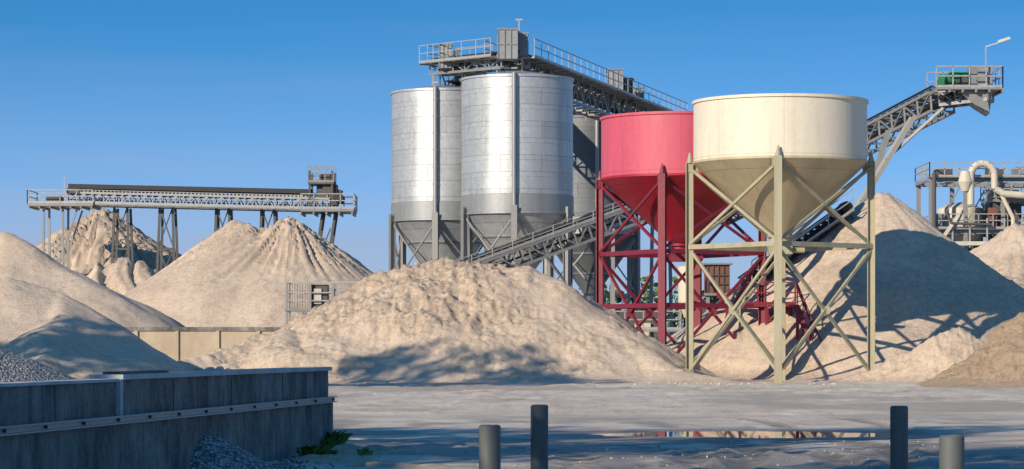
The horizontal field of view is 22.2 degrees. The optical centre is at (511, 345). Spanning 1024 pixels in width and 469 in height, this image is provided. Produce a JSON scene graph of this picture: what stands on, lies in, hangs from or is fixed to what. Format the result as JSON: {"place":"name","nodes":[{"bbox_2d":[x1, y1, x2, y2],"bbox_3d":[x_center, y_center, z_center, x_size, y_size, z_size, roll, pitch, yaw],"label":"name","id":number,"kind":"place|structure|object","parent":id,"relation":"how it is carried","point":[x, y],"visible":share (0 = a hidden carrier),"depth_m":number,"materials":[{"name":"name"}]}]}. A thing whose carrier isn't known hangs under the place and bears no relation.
{"place":"outdoors","nodes":[
{"label":"outdoors","id":0,"kind":"place"},
{"bbox_2d":[271,454,372,468],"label":"loose gravel","id":1,"kind":"structure","parent":0,"point":[286,462],"depth_m":34.73,"materials":[{"name":"grey gravel"}]},
{"bbox_2d":[0,0,1023,332],"label":"sky","id":2,"kind":"structure","parent":0,"point":[193,93],"materials":[{"name":"blue"}]},
{"bbox_2d":[267,379,1023,468],"bbox_3d":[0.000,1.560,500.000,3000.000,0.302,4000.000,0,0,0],"label":"ground","id":3,"kind":"structure","parent":0,"point":[443,418],"depth_m":54.91,"materials":[{"name":"grey concrete"}]},
{"bbox_2d":[0,347,75,381],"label":"gravel pile","id":4,"kind":"object","parent":3,"relation":"on","point":[14,367],"visible":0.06,"depth_m":45.45,"materials":[{"name":"grey gravel"}]},
{"bbox_2d":[0,231,179,326],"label":"sand pile","id":5,"kind":"object","parent":3,"relation":"on","point":[24,260],"visible":0.2,"depth_m":132.04,"materials":[{"name":"beige sand"}]},
{"bbox_2d":[35,207,181,294],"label":"sand pile","id":6,"kind":"object","parent":3,"relation":"on","point":[90,253],"visible":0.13,"depth_m":170.87,"materials":[{"name":"beige sand"}]},
{"bbox_2d":[0,277,229,378],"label":"sand pile","id":7,"kind":"object","parent":3,"relation":"on","point":[65,334],"visible":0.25,"depth_m":101.95,"materials":[{"name":"beige sand"}]},
{"bbox_2d":[0,367,337,468],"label":"concrete bunker wall","id":8,"kind":"structure","parent":3,"relation":"on","point":[153,419],"depth_m":30.45,"materials":[{"name":"concrete"}]},
{"bbox_2d":[27,166,356,272],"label":"elevated belt conveyor","id":9,"kind":"object","parent":3,"relation":"on","point":[329,192],"visible":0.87,"depth_m":164.20,"materials":[{"name":"metal"}]},
{"bbox_2d":[125,327,280,360],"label":"retaining wall","id":10,"kind":"structure","parent":3,"relation":"on","point":[177,343],"depth_m":125.00,"materials":[{"name":"concrete"}]},
{"bbox_2d":[187,434,275,468],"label":"gravel pile","id":11,"kind":"object","parent":3,"relation":"on","point":[211,452],"visible":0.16,"depth_m":32.11,"materials":[{"name":"grey gravel"}]},
{"bbox_2d":[124,216,372,326],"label":"sand pile","id":12,"kind":"object","parent":3,"relation":"on","point":[233,273],"visible":0.22,"depth_m":140.41,"materials":[{"name":"beige sand"}]},
{"bbox_2d":[295,445,316,455],"bbox_3d":[-2.890,1.475,36.909,0.367,0.169,0.409,0,0,0],"label":"weed plant","id":13,"kind":"object","parent":3,"relation":"on","point":[301,452],"visible":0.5,"depth_m":36.83,"materials":[{"name":"green plant"}]},
{"bbox_2d":[285,281,356,323],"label":"equipment cage","id":14,"kind":"object","parent":3,"relation":"on","point":[318,295],"visible":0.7,"depth_m":130.01,"materials":[{"name":"metal"}]},
{"bbox_2d":[320,435,342,446],"bbox_3d":[-2.772,1.448,39.199,0.430,0.224,0.406,0,0,13],"label":"weed plant","id":15,"kind":"object","parent":3,"relation":"on","point":[332,441],"visible":0.63,"depth_m":39.15,"materials":[{"name":"green plant"}]},
{"bbox_2d":[327,449,337,454],"bbox_3d":[-2.588,1.494,36.783,0.288,0.132,0.290,0,0,0],"label":"weed plant","id":16,"kind":"object","parent":3,"relation":"on","point":[334,452],"visible":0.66,"depth_m":36.78,"materials":[{"name":"green plant"}]},
{"bbox_2d":[326,430,352,444],"bbox_3d":[-2.689,1.409,39.598,0.568,0.302,0.684,0,0,0],"label":"weed plant","id":17,"kind":"object","parent":3,"relation":"on","point":[345,436],"visible":0.44,"depth_m":39.52,"materials":[{"name":"green plant"}]},
{"bbox_2d":[356,447,372,455],"bbox_3d":[-2.091,1.500,37.208,0.228,0.119,0.311,0,0,45],"label":"weed plant","id":18,"kind":"object","parent":3,"relation":"on","point":[364,451],"visible":1,"depth_m":37.15,"materials":[{"name":"green plant"}]},
{"bbox_2d":[389,82,492,269],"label":"steel silo","id":19,"kind":"object","parent":3,"relation":"on","point":[424,219],"visible":0.59,"depth_m":155.14,"materials":[{"name":"silver metal"}]},
{"bbox_2d":[177,256,747,383],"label":"sand pile","id":20,"kind":"object","parent":3,"relation":"on","point":[444,319],"visible":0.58,"depth_m":111.27,"materials":[{"name":"beige sand"}]},
{"bbox_2d":[277,443,659,468],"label":"earth mound","id":21,"kind":"object","parent":3,"relation":"on","point":[345,453],"visible":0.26,"depth_m":35.82,"materials":[{"name":"beige soil"}]},
{"bbox_2d":[299,444,335,454],"bbox_3d":[-2.728,1.462,36.577,0.359,0.196,0.463,0,0,42],"label":"weed plant","id":22,"kind":"object","parent":21,"relation":"on","point":[319,450],"visible":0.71,"depth_m":36.54,"materials":[{"name":"green plant"}]},
{"bbox_2d":[479,425,500,468],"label":"steel bollard","id":23,"kind":"object","parent":3,"relation":"on","point":[489,446],"visible":1,"depth_m":18.14,"materials":[{"name":"metal"}]},
{"bbox_2d":[460,67,574,286],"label":"steel silo","id":24,"kind":"object","parent":3,"relation":"on","point":[516,154],"visible":0.87,"depth_m":147.34,"materials":[{"name":"silver metal"}]},
{"bbox_2d":[531,405,547,468],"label":"steel bollard","id":25,"kind":"object","parent":3,"relation":"on","point":[539,436],"visible":1,"depth_m":22.13,"materials":[{"name":"metal"}]},
{"bbox_2d":[455,201,644,311],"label":"inclined belt conveyor","id":26,"kind":"object","parent":3,"relation":"on","point":[616,210],"visible":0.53,"depth_m":135.24,"materials":[{"name":"metal"}]},
{"bbox_2d":[419,19,687,334],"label":"overhead conveyor gallery","id":27,"kind":"object","parent":3,"relation":"on","point":[615,92],"visible":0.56,"depth_m":157.02,"materials":[{"name":"metal"}]},
{"bbox_2d":[542,113,639,310],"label":"steel silo","id":28,"kind":"object","parent":3,"relation":"on","point":[586,152],"visible":0.29,"depth_m":173.53,"materials":[{"name":"silver metal"}]},
{"bbox_2d":[349,382,876,385],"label":"loose clods","id":29,"kind":"object","parent":3,"relation":"on","point":[719,383],"visible":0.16,"depth_m":105.43,"materials":[{"name":"beige soil"}]},
{"bbox_2d":[294,441,1018,467],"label":"loose stones","id":30,"kind":"object","parent":3,"relation":"on","point":[707,456],"visible":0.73,"depth_m":37.50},
{"bbox_2d":[615,263,732,338],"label":"screening machine","id":31,"kind":"object","parent":3,"relation":"on","point":[719,273],"visible":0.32,"depth_m":148.00,"materials":[{"name":"white paint"}]},
{"bbox_2d":[596,111,821,352],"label":"red storage hopper","id":32,"kind":"object","parent":3,"relation":"on","point":[644,158],"visible":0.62,"depth_m":119.68,"materials":[{"name":"paint"}]},
{"bbox_2d":[596,431,889,440],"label":"puddle","id":33,"kind":"object","parent":3,"relation":"on","point":[770,434],"visible":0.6,"depth_m":47.41,"materials":[{"name":"brown liquid"}]},
{"bbox_2d":[686,93,874,382],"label":"cream storage hopper","id":34,"kind":"object","parent":3,"relation":"on","point":[778,170],"visible":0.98,"depth_m":109.66,"materials":[{"name":"paint"}]},
{"bbox_2d":[737,189,854,289],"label":"inclined belt conveyor","id":35,"kind":"object","parent":3,"relation":"on","point":[845,209],"visible":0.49,"depth_m":126.19,"materials":[{"name":"metal"}]},
{"bbox_2d":[667,192,1023,380],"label":"sand pile","id":36,"kind":"object","parent":3,"relation":"on","point":[931,280],"visible":0.48,"depth_m":120.82,"materials":[{"name":"beige sand"}]},
{"bbox_2d":[720,37,1009,224],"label":"stockpile conveyor","id":37,"kind":"object","parent":3,"relation":"on","point":[975,88],"visible":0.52,"depth_m":135.95,"materials":[{"name":"metal"}]},
{"bbox_2d":[890,406,907,468],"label":"steel bollard","id":38,"kind":"object","parent":3,"relation":"on","point":[898,437],"visible":1,"depth_m":22.14,"materials":[{"name":"metal"}]},
{"bbox_2d":[837,327,984,382],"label":"sand pile","id":39,"kind":"object","parent":3,"relation":"on","point":[933,356],"visible":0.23,"depth_m":107.24,"materials":[{"name":"beige sand"}]},
{"bbox_2d":[939,435,964,468],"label":"steel bollard","id":40,"kind":"object","parent":3,"relation":"on","point":[951,451],"visible":1,"depth_m":15.74,"materials":[{"name":"metal"}]},
{"bbox_2d":[915,160,1023,250],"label":"processing plant","id":41,"kind":"object","parent":3,"relation":"on","point":[967,224],"visible":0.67,"depth_m":196.90,"materials":[{"name":"metal"}]},
{"bbox_2d":[917,312,1023,387],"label":"sand pile","id":42,"kind":"object","parent":3,"relation":"on","point":[996,359],"visible":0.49,"depth_m":101.74,"materials":[{"name":"beige sand"}]},
{"bbox_2d":[969,223,1023,287],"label":"sand pile","id":43,"kind":"object","parent":3,"relation":"on","point":[1001,253],"visible":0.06,"depth_m":167.36,"materials":[{"name":"beige sand"}]},
{"bbox_2d":[579,276,740,333],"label":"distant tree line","id":44,"kind":"object","parent":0,"point":[645,297],"visible":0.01,"depth_m":256.53,"materials":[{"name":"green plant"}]}
]}

